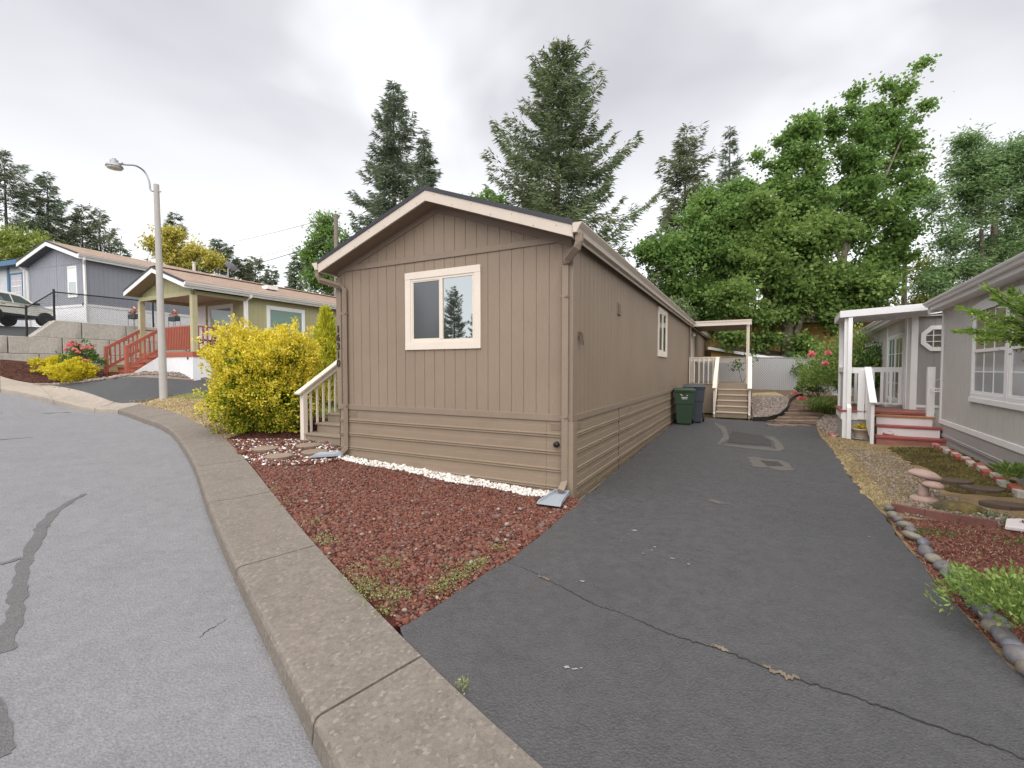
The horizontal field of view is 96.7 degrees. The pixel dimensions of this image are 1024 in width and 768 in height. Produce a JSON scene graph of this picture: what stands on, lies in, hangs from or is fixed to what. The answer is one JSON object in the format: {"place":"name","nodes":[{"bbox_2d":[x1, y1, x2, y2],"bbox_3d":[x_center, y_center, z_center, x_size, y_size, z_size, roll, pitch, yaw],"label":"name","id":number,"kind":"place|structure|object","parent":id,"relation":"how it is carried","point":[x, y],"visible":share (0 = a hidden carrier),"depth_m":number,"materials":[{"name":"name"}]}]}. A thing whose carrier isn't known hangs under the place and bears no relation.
{"place":"outdoors","nodes":[
{"label":"outdoors","id":0,"kind":"place"},
{"bbox_2d":[0,326,39,336],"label":"parking pad","id":1,"kind":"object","parent":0,"point":[16,331],"visible":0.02,"depth_m":19.30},
{"bbox_2d":[0,291,52,325],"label":"parked car","id":2,"kind":"object","parent":1,"relation":"on","point":[10,299],"visible":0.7,"depth_m":20.27,"materials":[{"name":"beige paint"}]},
{"bbox_2d":[0,289,189,336],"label":"chain link fence","id":3,"kind":"object","parent":1,"relation":"on","point":[54,317],"visible":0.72,"depth_m":19.45,"materials":[{"name":"black metal"}]},
{"bbox_2d":[16,240,236,327],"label":"house","id":4,"kind":"structure","parent":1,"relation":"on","point":[56,266],"depth_m":22.72,"materials":[{"name":"grey"}]},
{"bbox_2d":[67,265,77,297],"bbox_3d":[-21.440,-4.986,22.197,0.740,1.520,0.038,1,2,20],"label":"window","id":5,"kind":"structure","parent":4,"relation":"in","point":[71,270],"depth_m":22.20,"materials":[{"name":"white paint"}]},
{"bbox_2d":[0,376,138,413],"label":"sidewalk apron","id":6,"kind":"object","parent":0,"point":[73,399],"visible":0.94,"depth_m":13.87,"materials":[{"name":"concrete"}]},
{"bbox_2d":[0,392,321,767],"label":"street","id":7,"kind":"structure","parent":0,"point":[113,659],"depth_m":3.30,"materials":[{"name":"grey asphalt"}]},
{"bbox_2d":[0,697,15,756],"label":"crack seal","id":8,"kind":"object","parent":7,"relation":"on","point":[7,745],"visible":1,"depth_m":2.28,"materials":[{"name":"grey asphalt"}]},
{"bbox_2d":[0,494,84,652],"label":"crack seal","id":9,"kind":"object","parent":7,"relation":"on","point":[18,595],"visible":1,"depth_m":3.74,"materials":[{"name":"grey asphalt"}]},
{"bbox_2d":[51,377,333,402],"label":"neighbour driveway","id":10,"kind":"structure","parent":0,"point":[124,390],"depth_m":14.81,"materials":[{"name":"grey asphalt"}]},
{"bbox_2d":[132,391,312,438],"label":"dry lawn","id":11,"kind":"structure","parent":0,"point":[169,397],"depth_m":12.35,"materials":[{"name":"beige plant"}]},
{"bbox_2d":[105,158,167,399],"bbox_3d":[-11.541,-3.039,14.028,1.350,7.417,0.430,-2,3,-41],"label":"street lamp","id":12,"kind":"object","parent":11,"relation":"on","point":[114,164],"visible":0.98,"depth_m":14.26,"materials":[{"name":"metal"}]},
{"bbox_2d":[172,391,337,417],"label":"green lawn","id":13,"kind":"structure","parent":0,"point":[320,414],"depth_m":13.62,"materials":[{"name":"plant"}]},
{"bbox_2d":[311,305,336,404],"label":"golden conifer","id":14,"kind":"object","parent":13,"relation":"on","point":[325,326],"visible":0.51,"depth_m":12.95,"materials":[{"name":"yellow plant"}]},
{"bbox_2d":[119,404,542,767],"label":"sidewalk","id":15,"kind":"structure","parent":0,"point":[364,687],"depth_m":2.74,"materials":[{"name":"beige concrete"}]},
{"bbox_2d":[11,353,857,468],"bbox_3d":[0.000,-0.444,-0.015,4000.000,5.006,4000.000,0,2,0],"label":"ground","id":16,"kind":"structure","parent":0,"point":[114,368],"depth_m":18.53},
{"bbox_2d":[0,259,30,326],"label":"house","id":17,"kind":"structure","parent":16,"relation":"on","point":[12,278],"depth_m":25.09,"materials":[{"name":"blue"}]},
{"bbox_2d":[0,353,38,361],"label":"concrete block","id":18,"kind":"structure","parent":16,"relation":"on","point":[16,357],"depth_m":17.91,"materials":[{"name":"grey concrete"}]},
{"bbox_2d":[7,336,61,353],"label":"concrete block","id":19,"kind":"structure","parent":18,"relation":"on","point":[28,345],"depth_m":18.34,"materials":[{"name":"grey concrete"}]},
{"bbox_2d":[28,320,81,338],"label":"concrete block","id":20,"kind":"structure","parent":19,"relation":"on","point":[61,329],"depth_m":19.08,"materials":[{"name":"grey concrete"}]},
{"bbox_2d":[0,218,67,260],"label":"tree","id":21,"kind":"object","parent":16,"relation":"on","point":[10,238],"visible":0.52,"depth_m":32.91,"materials":[{"name":"green plant"}]},
{"bbox_2d":[0,149,74,250],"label":"fir tree","id":22,"kind":"object","parent":16,"relation":"on","point":[6,178],"visible":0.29,"depth_m":41.60,"materials":[{"name":"green plant"}]},
{"bbox_2d":[0,359,106,382],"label":"mulch bed","id":23,"kind":"object","parent":16,"relation":"on","point":[25,377],"visible":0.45,"depth_m":15.99,"materials":[{"name":"brown wood"}]},
{"bbox_2d":[26,354,83,372],"bbox_3d":[-16.371,-0.693,16.414,1.552,0.836,1.198,0,2,0],"label":"yellow mound shrub","id":24,"kind":"object","parent":23,"relation":"on","point":[53,360],"visible":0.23,"depth_m":16.05,"materials":[{"name":"yellow plant"}]},
{"bbox_2d":[39,356,100,382],"bbox_3d":[-14.744,-0.490,15.234,1.606,0.944,1.308,1,2,21],"label":"yellow mound shrub","id":25,"kind":"object","parent":23,"relation":"on","point":[77,370],"visible":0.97,"depth_m":15.00,"materials":[{"name":"yellow plant"}]},
{"bbox_2d":[55,338,109,367],"bbox_3d":[-14.928,-0.858,15.964,1.594,1.510,1.303,1,2,31],"label":"rose bush","id":26,"kind":"object","parent":23,"relation":"on","point":[73,349],"visible":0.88,"depth_m":15.73,"materials":[{"name":"green plant"}]},
{"bbox_2d":[16,170,99,249],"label":"fir tree","id":27,"kind":"object","parent":16,"relation":"on","point":[52,229],"visible":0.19,"depth_m":43.28,"materials":[{"name":"green plant"}]},
{"bbox_2d":[39,354,87,363],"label":"concrete block","id":28,"kind":"structure","parent":16,"relation":"on","point":[42,356],"depth_m":18.60,"materials":[{"name":"grey concrete"}]},
{"bbox_2d":[60,338,108,354],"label":"concrete block","id":29,"kind":"structure","parent":28,"relation":"on","point":[100,345],"depth_m":19.96,"materials":[{"name":"grey concrete"}]},
{"bbox_2d":[81,322,125,340],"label":"concrete block","id":30,"kind":"structure","parent":29,"relation":"on","point":[95,331],"depth_m":20.34,"materials":[{"name":"grey concrete"}]},
{"bbox_2d":[64,203,100,250],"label":"pine tree","id":31,"kind":"object","parent":16,"relation":"on","point":[81,223],"visible":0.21,"depth_m":45.33,"materials":[{"name":"green plant"}]},
{"bbox_2d":[61,206,124,255],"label":"pine tree","id":32,"kind":"object","parent":16,"relation":"on","point":[108,239],"visible":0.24,"depth_m":46.33,"materials":[{"name":"green plant"}]},
{"bbox_2d":[33,374,189,385],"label":"curb","id":33,"kind":"structure","parent":16,"relation":"on","point":[157,376],"depth_m":15.51,"materials":[{"name":"grey concrete"}]},
{"bbox_2d":[39,371,212,384],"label":"pebbles","id":34,"kind":"object","parent":33,"relation":"on","point":[171,373],"visible":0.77,"depth_m":15.49,"materials":[{"name":"white gravel"}]},
{"bbox_2d":[103,325,238,380],"bbox_3d":[-12.559,-1.008,17.079,3.701,2.224,3.029,1,2,27],"label":"porch","id":35,"kind":"object","parent":16,"relation":"on","point":[185,363],"visible":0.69,"depth_m":16.38,"materials":[{"name":"red wood"}]},
{"bbox_2d":[130,220,228,273],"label":"autumn tree","id":36,"kind":"object","parent":16,"relation":"on","point":[174,255],"visible":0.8,"depth_m":40.28,"materials":[{"name":"yellow plant"}]},
{"bbox_2d":[189,238,244,277],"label":"fir tree","id":37,"kind":"object","parent":16,"relation":"on","point":[227,252],"visible":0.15,"depth_m":43.79,"materials":[{"name":"green plant"}]},
{"bbox_2d":[123,265,336,368],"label":"house","id":38,"kind":"structure","parent":16,"relation":"on","point":[208,299],"depth_m":17.90,"materials":[{"name":"green"}]},
{"bbox_2d":[208,304,232,339],"bbox_3d":[-11.720,-2.482,18.303,1.660,1.390,0.038,1,2,27],"label":"window","id":39,"kind":"structure","parent":38,"relation":"in","point":[219,313],"depth_m":18.31,"materials":[{"name":"glass"}]},
{"bbox_2d":[266,305,304,335],"bbox_3d":[-9.482,-2.459,19.149,0.038,1.490,1.780,1,2,27],"label":"window","id":40,"kind":"structure","parent":38,"relation":"in","point":[280,315],"depth_m":19.03,"materials":[{"name":"glass"}]},
{"bbox_2d":[230,258,258,281],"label":"pine tree","id":41,"kind":"object","parent":16,"relation":"on","point":[251,277],"visible":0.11,"depth_m":45.54,"materials":[{"name":"green plant"}]},
{"bbox_2d":[203,417,344,465],"bbox_3d":[-4.549,1.167,9.702,2.708,0.622,5.522,-2,3,-43],"label":"bark bed","id":42,"kind":"object","parent":16,"relation":"on","point":[280,435],"visible":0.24,"depth_m":9.49,"materials":[{"name":"brown wood"}]},
{"bbox_2d":[191,313,332,433],"bbox_3d":[-5.373,-0.198,10.045,2.824,2.637,2.428,0,2,0],"label":"golden shrub","id":43,"kind":"object","parent":42,"relation":"on","point":[260,378],"visible":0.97,"depth_m":9.43,"materials":[{"name":"yellow plant"}]},
{"bbox_2d":[226,438,349,465],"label":"scattered chips","id":44,"kind":"object","parent":42,"relation":"on","point":[249,452],"depth_m":8.21,"materials":[{"name":"white gravel"}]},
{"bbox_2d":[282,251,312,291],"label":"cedar tree","id":45,"kind":"object","parent":16,"relation":"on","point":[292,283],"visible":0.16,"depth_m":32.15,"materials":[{"name":"green plant"}]},
{"bbox_2d":[294,360,339,445],"bbox_3d":[-2.851,0.313,10.061,1.605,2.125,3.249,1,2,27],"label":"entry stair","id":46,"kind":"object","parent":16,"relation":"on","point":[329,430],"visible":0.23,"depth_m":9.23,"materials":[{"name":"beige paint"}]},
{"bbox_2d":[288,208,352,295],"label":"broadleaf tree","id":47,"kind":"object","parent":16,"relation":"on","point":[324,228],"visible":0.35,"depth_m":29.25,"materials":[{"name":"green plant"}]},
{"bbox_2d":[330,79,437,292],"bbox_3d":[-7.733,-10.088,30.429,11.369,20.184,7.580,1,2,38],"label":"fir tree","id":48,"kind":"object","parent":16,"relation":"on","point":[388,169],"visible":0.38,"depth_m":29.72,"materials":[{"name":"green plant"}]},
{"bbox_2d":[250,457,581,633],"bbox_3d":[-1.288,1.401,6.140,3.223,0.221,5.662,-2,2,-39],"label":"lava rocks","id":49,"kind":"object","parent":16,"relation":"on","point":[302,475],"visible":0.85,"depth_m":4.96,"materials":[{"name":"red gravel"}]},
{"bbox_2d":[272,461,567,615],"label":"pale stray stones","id":50,"kind":"object","parent":49,"relation":"on","point":[415,549],"visible":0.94,"depth_m":5.10,"materials":[{"name":"stone"}]},
{"bbox_2d":[336,454,550,496],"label":"white rock chips","id":51,"kind":"object","parent":49,"relation":"on","point":[467,479],"visible":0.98,"depth_m":6.69,"materials":[{"name":"white gravel"}]},
{"bbox_2d":[537,489,568,506],"bbox_3d":[0.544,1.428,5.723,0.309,0.055,0.531,1,4,25],"label":"splash block","id":52,"kind":"object","parent":49,"relation":"on","point":[554,498],"depth_m":5.69,"materials":[{"name":"grey plastic"}]},
{"bbox_2d":[405,126,443,198],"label":"fir tree","id":53,"kind":"object","parent":16,"relation":"on","point":[428,178],"visible":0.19,"depth_m":28.20,"materials":[{"name":"green plant"}]},
{"bbox_2d":[312,186,711,500],"bbox_3d":[3.826,-0.933,16.457,4.770,4.506,22.140,1,2,27],"label":"mobile home","id":54,"kind":"object","parent":16,"relation":"on","point":[477,338],"visible":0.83,"depth_m":6.87,"materials":[{"name":"beige wood"}]},
{"bbox_2d":[405,264,480,349],"bbox_3d":[-1.067,-1.129,6.887,1.390,1.205,0.038,1,2,27],"label":"window","id":55,"kind":"structure","parent":54,"relation":"in","point":[443,306],"depth_m":6.86,"materials":[{"name":"beige paint"}]},
{"bbox_2d":[658,306,667,357],"bbox_3d":[4.036,-1.360,12.187,0.038,1.270,1.400,1,2,27],"label":"window","id":56,"kind":"structure","parent":54,"relation":"in","point":[662,314],"depth_m":12.14,"materials":[{"name":"beige paint"}]},
{"bbox_2d":[478,35,671,283],"bbox_3d":[3.799,-9.906,28.018,11.947,21.342,9.416,0,2,0],"label":"fir tree","id":57,"kind":"object","parent":16,"relation":"on","point":[567,95],"visible":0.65,"depth_m":26.58,"materials":[{"name":"green plant"}]},
{"bbox_2d":[647,121,718,302],"bbox_3d":[12.592,-9.387,34.252,9.322,19.256,11.547,0,2,0],"label":"fir tree","id":58,"kind":"object","parent":16,"relation":"on","point":[682,169],"visible":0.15,"depth_m":32.84,"materials":[{"name":"green plant"}]},
{"bbox_2d":[629,173,795,353],"bbox_3d":[11.541,-6.167,26.952,9.230,12.642,5.470,0,2,0],"label":"maple tree","id":59,"kind":"object","parent":16,"relation":"on","point":[714,224],"visible":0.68,"depth_m":26.06,"materials":[{"name":"green plant"}]},
{"bbox_2d":[688,319,751,419],"bbox_3d":[8.119,-0.629,17.723,2.156,3.575,4.760,1,2,27],"label":"covered porch","id":60,"kind":"object","parent":16,"relation":"on","point":[733,400],"visible":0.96,"depth_m":16.76,"materials":[{"name":"beige paint"}]},
{"bbox_2d":[714,125,757,296],"bbox_3d":[17.523,-10.250,37.036,5.957,20.716,9.506,1,2,22],"label":"fir tree","id":61,"kind":"object","parent":16,"relation":"on","point":[725,172],"visible":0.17,"depth_m":36.19,"materials":[{"name":"green plant"}]},
{"bbox_2d":[699,356,853,396],"bbox_3d":[11.093,-0.367,20.619,7.574,1.896,0.080,1,2,15],"label":"slat fence","id":62,"kind":"object","parent":16,"relation":"on","point":[775,373],"visible":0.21,"depth_m":20.50,"materials":[{"name":"metal"}]},
{"bbox_2d":[706,309,873,378],"bbox_3d":[16.063,-2.215,29.839,13.000,5.400,7.000,0,2,6],"label":"tree","id":63,"kind":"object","parent":16,"relation":"on","point":[812,329],"depth_m":26.65,"materials":[{"name":"green plant"}]},
{"bbox_2d":[701,182,925,387],"bbox_3d":[15.058,-5.364,24.165,10.492,11.162,5.364,0,2,0],"label":"maple tree","id":64,"kind":"object","parent":16,"relation":"on","point":[818,285],"visible":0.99,"depth_m":23.27,"materials":[{"name":"green plant"}]},
{"bbox_2d":[745,53,954,300],"bbox_3d":[20.139,-9.904,27.761,11.866,19.854,4.577,0,2,0],"label":"maple tree","id":65,"kind":"object","parent":16,"relation":"on","point":[873,130],"visible":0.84,"depth_m":27.16,"materials":[{"name":"green plant"}]},
{"bbox_2d":[888,254,939,305],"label":"understory tree","id":66,"kind":"object","parent":16,"relation":"on","point":[913,299],"visible":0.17,"depth_m":30.76,"materials":[{"name":"green plant"}]},
{"bbox_2d":[854,252,1023,484],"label":"mobile home","id":67,"kind":"object","parent":16,"relation":"on","point":[979,407],"visible":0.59,"depth_m":7.92,"materials":[{"name":"grey wood"}]},
{"bbox_2d":[834,303,946,445],"bbox_3d":[8.438,-0.153,10.302,1.760,3.160,2.601,1,2,32],"label":"porch","id":68,"kind":"object","parent":67,"relation":"attached to","point":[888,427],"visible":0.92,"depth_m":10.15,"materials":[{"name":"white paint"}]},
{"bbox_2d":[886,332,903,404],"bbox_3d":[9.950,-0.398,11.834,0.038,1.750,2.150,1,2,32],"label":"door","id":69,"kind":"structure","parent":67,"relation":"in","point":[895,347],"depth_m":11.76,"materials":[{"name":"white paint"}]},
{"bbox_2d":[916,314,941,405],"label":"wall","id":70,"kind":"structure","parent":67,"relation":"in","point":[926,358],"depth_m":10.39,"materials":[{"name":"grey wood"}]},
{"bbox_2d":[920,325,941,350],"bbox_3d":[9.593,-1.032,10.261,0.573,0.573,0.040,1,2,32],"label":"octagon window","id":71,"kind":"structure","parent":67,"relation":"in","point":[931,337],"depth_m":10.30,"materials":[{"name":"white paint"}]},
{"bbox_2d":[970,304,1006,401],"bbox_3d":[7.361,-0.521,7.025,0.038,1.530,1.500,1,2,32],"label":"window","id":72,"kind":"structure","parent":67,"relation":"in","point":[987,363],"depth_m":7.04,"materials":[{"name":"white glass"}]},
{"bbox_2d":[1007,298,1023,404],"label":"window","id":73,"kind":"structure","parent":67,"relation":"in","point":[1015,388],"depth_m":6.15,"materials":[{"name":"white paint"}]},
{"bbox_2d":[893,118,1023,303],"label":"locust tree","id":74,"kind":"object","parent":16,"relation":"on","point":[989,172],"visible":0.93,"depth_m":22.48,"materials":[{"name":"green plant"}]},
{"bbox_2d":[0,0,1023,308],"label":"sky","id":75,"kind":"structure","parent":0,"point":[247,117],"materials":[{"name":"white"}]},
{"bbox_2d":[400,418,1023,767],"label":"driveway","id":76,"kind":"structure","parent":0,"point":[853,613],"depth_m":2.89,"materials":[{"name":"grey asphalt"}]},
{"bbox_2d":[265,486,884,694],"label":"weeds","id":77,"kind":"object","parent":76,"relation":"on","point":[405,591],"visible":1,"depth_m":3.48,"materials":[{"name":"green plant"}]},
{"bbox_2d":[673,387,695,423],"bbox_3d":[5.179,0.657,13.698,0.617,1.082,0.800,1,2,19],"label":"wheelie bin","id":78,"kind":"object","parent":76,"relation":"on","point":[684,400],"visible":1,"depth_m":13.43,"materials":[{"name":"green plastic"}]},
{"bbox_2d":[683,384,705,421],"bbox_3d":[5.725,0.602,14.315,0.668,1.170,0.864,1,2,22],"label":"wheelie bin","id":79,"kind":"object","parent":76,"relation":"on","point":[698,403],"visible":0.61,"depth_m":13.98,"materials":[{"name":"grey plastic"}]},
{"bbox_2d":[712,422,784,451],"bbox_3d":[5.937,1.270,11.710,1.342,0.052,5.451,1,2,22],"label":"worn patch","id":80,"kind":"object","parent":76,"relation":"on","point":[777,444],"visible":1,"depth_m":10.02,"materials":[{"name":"grey asphalt"}]},
{"bbox_2d":[728,431,770,444],"bbox_3d":[5.727,1.290,10.981,0.884,0.033,2.397,1,2,28],"label":"dark patch","id":81,"kind":"object","parent":76,"relation":"on","point":[743,438],"visible":1,"depth_m":10.67,"materials":[{"name":"grey asphalt"}]},
{"bbox_2d":[509,562,1023,758],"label":"driveway crack","id":82,"kind":"object","parent":76,"relation":"on","point":[818,684],"visible":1,"depth_m":2.35,"materials":[{"name":"black asphalt"}]},
{"bbox_2d":[746,457,794,470],"bbox_3d":[4.518,1.394,8.010,0.665,0.024,1.172,1,2,21],"label":"worn patch","id":83,"kind":"object","parent":76,"relation":"on","point":[756,461],"visible":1,"depth_m":7.94,"materials":[{"name":"grey asphalt"}]},
{"bbox_2d":[706,346,786,385],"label":"shed","id":84,"kind":"structure","parent":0,"point":[711,352],"depth_m":23.78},
{"bbox_2d":[717,387,831,424],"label":"back yard","id":85,"kind":"structure","parent":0,"point":[790,395],"depth_m":16.99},
{"bbox_2d":[816,413,839,435],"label":"yard gravel","id":86,"kind":"structure","parent":0,"point":[828,424],"depth_m":13.44,"materials":[{"name":"grey gravel"}]},
{"bbox_2d":[816,414,1023,671],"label":"yard","id":87,"kind":"structure","parent":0,"point":[972,498],"depth_m":5.46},
{"bbox_2d":[793,394,856,413],"bbox_3d":[10.700,0.645,15.348,2.593,0.683,2.722,0,2,0],"label":"daylily clump","id":88,"kind":"object","parent":87,"relation":"on","point":[826,405],"visible":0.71,"depth_m":15.10,"materials":[{"name":"green plant"}]},
{"bbox_2d":[790,322,882,405],"bbox_3d":[10.753,-0.520,14.725,3.315,3.312,2.713,0,2,0],"label":"rose bush","id":89,"kind":"object","parent":87,"relation":"on","point":[830,361],"visible":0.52,"depth_m":14.58,"materials":[{"name":"green plant"}]},
{"bbox_2d":[826,340,881,413],"bbox_3d":[11.238,-0.113,14.249,2.169,2.520,2.247,2,3,42],"label":"rose bush","id":90,"kind":"object","parent":87,"relation":"on","point":[867,362],"visible":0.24,"depth_m":13.89,"materials":[{"name":"green plant"}]},
{"bbox_2d":[819,433,920,509],"bbox_3d":[6.458,1.370,8.327,0.972,0.224,7.317,1,2,30],"label":"dry grass patch","id":91,"kind":"object","parent":87,"relation":"on","point":[867,486],"visible":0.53,"depth_m":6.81,"materials":[{"name":"beige plant"}]},
{"bbox_2d":[907,468,944,503],"bbox_3d":[5.126,1.263,5.654,0.338,0.395,0.398,1,2,32],"label":"mushroom ornament","id":92,"kind":"object","parent":87,"relation":"on","point":[922,495],"visible":0.98,"depth_m":5.57,"materials":[{"name":"pink concrete"}]},
{"bbox_2d":[844,447,1019,525],"bbox_3d":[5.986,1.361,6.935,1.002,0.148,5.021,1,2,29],"label":"yard gravel","id":93,"kind":"structure","parent":87,"relation":"on","point":[998,518],"depth_m":6.25,"materials":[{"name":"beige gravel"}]},
{"bbox_2d":[891,503,997,528],"bbox_3d":[4.661,1.442,4.956,0.075,0.149,0.872,-1,2,-31],"label":"edging board","id":94,"kind":"object","parent":87,"relation":"on","point":[949,517],"visible":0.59,"depth_m":4.90,"materials":[{"name":"red wood"}]},
{"bbox_2d":[888,447,1015,496],"bbox_3d":[6.931,1.338,7.193,1.076,0.214,3.826,1,2,30],"label":"moss patch","id":95,"kind":"object","parent":87,"relation":"on","point":[964,476],"visible":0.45,"depth_m":6.74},
{"bbox_2d":[889,446,1016,495],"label":"moss sprigs","id":96,"kind":"object","parent":95,"relation":"on","point":[935,463],"visible":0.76,"depth_m":7.12,"materials":[{"name":"plant"}]},
{"bbox_2d":[889,518,1023,648],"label":"red mulch bed","id":97,"kind":"object","parent":87,"relation":"on","point":[979,568],"visible":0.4,"depth_m":4.09,"materials":[{"name":"red wood"}]},
{"bbox_2d":[893,517,1023,646],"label":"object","id":98,"kind":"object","parent":97,"relation":"on","point":[971,554],"depth_m":4.12,"materials":[{"name":"plant"}]},
{"bbox_2d":[893,447,1023,589],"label":"weeds","id":99,"kind":"object","parent":97,"relation":"on","point":[953,533],"visible":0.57,"depth_m":4.49,"materials":[{"name":"green plant"}]},
{"bbox_2d":[931,500,985,514],"bbox_3d":[5.158,1.459,5.231,0.518,0.251,0.344,1,2,35],"label":"mossy boulder","id":100,"kind":"object","parent":87,"relation":"on","point":[955,506],"visible":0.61,"depth_m":5.16,"materials":[{"name":"yellow stone"}]},
{"bbox_2d":[924,557,1023,628],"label":"ground cover plant","id":101,"kind":"object","parent":87,"relation":"on","point":[1008,596],"visible":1,"depth_m":2.90,"materials":[{"name":"green plant"}]},
{"bbox_2d":[936,280,1023,361],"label":"juniper shrub","id":102,"kind":"object","parent":87,"relation":"on","point":[1011,323],"visible":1,"depth_m":3.96,"materials":[{"name":"green plant"}]},
{"bbox_2d":[978,500,1023,510],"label":"paver","id":103,"kind":"object","parent":87,"relation":"on","point":[1006,505],"visible":1,"depth_m":5.19,"materials":[{"name":"stone"}]},
{"bbox_2d":[988,459,1023,481],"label":"ground cover plant","id":104,"kind":"object","parent":87,"relation":"on","point":[1005,467],"visible":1,"depth_m":5.76,"materials":[{"name":"green plant"}]},
{"bbox_2d":[1002,644,1023,665],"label":"river stone","id":105,"kind":"object","parent":87,"relation":"on","point":[1013,654],"visible":0.88,"depth_m":2.58,"materials":[{"name":"grey stone"}]},
{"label":"gravel mound","id":106,"kind":"structure","parent":0,"visible":0},
{"bbox_2d":[751,395,789,416],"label":"gravel stones","id":107,"kind":"object","parent":106,"relation":"on","point":[758,402],"visible":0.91,"depth_m":17.07,"materials":[{"name":"beige gravel"}]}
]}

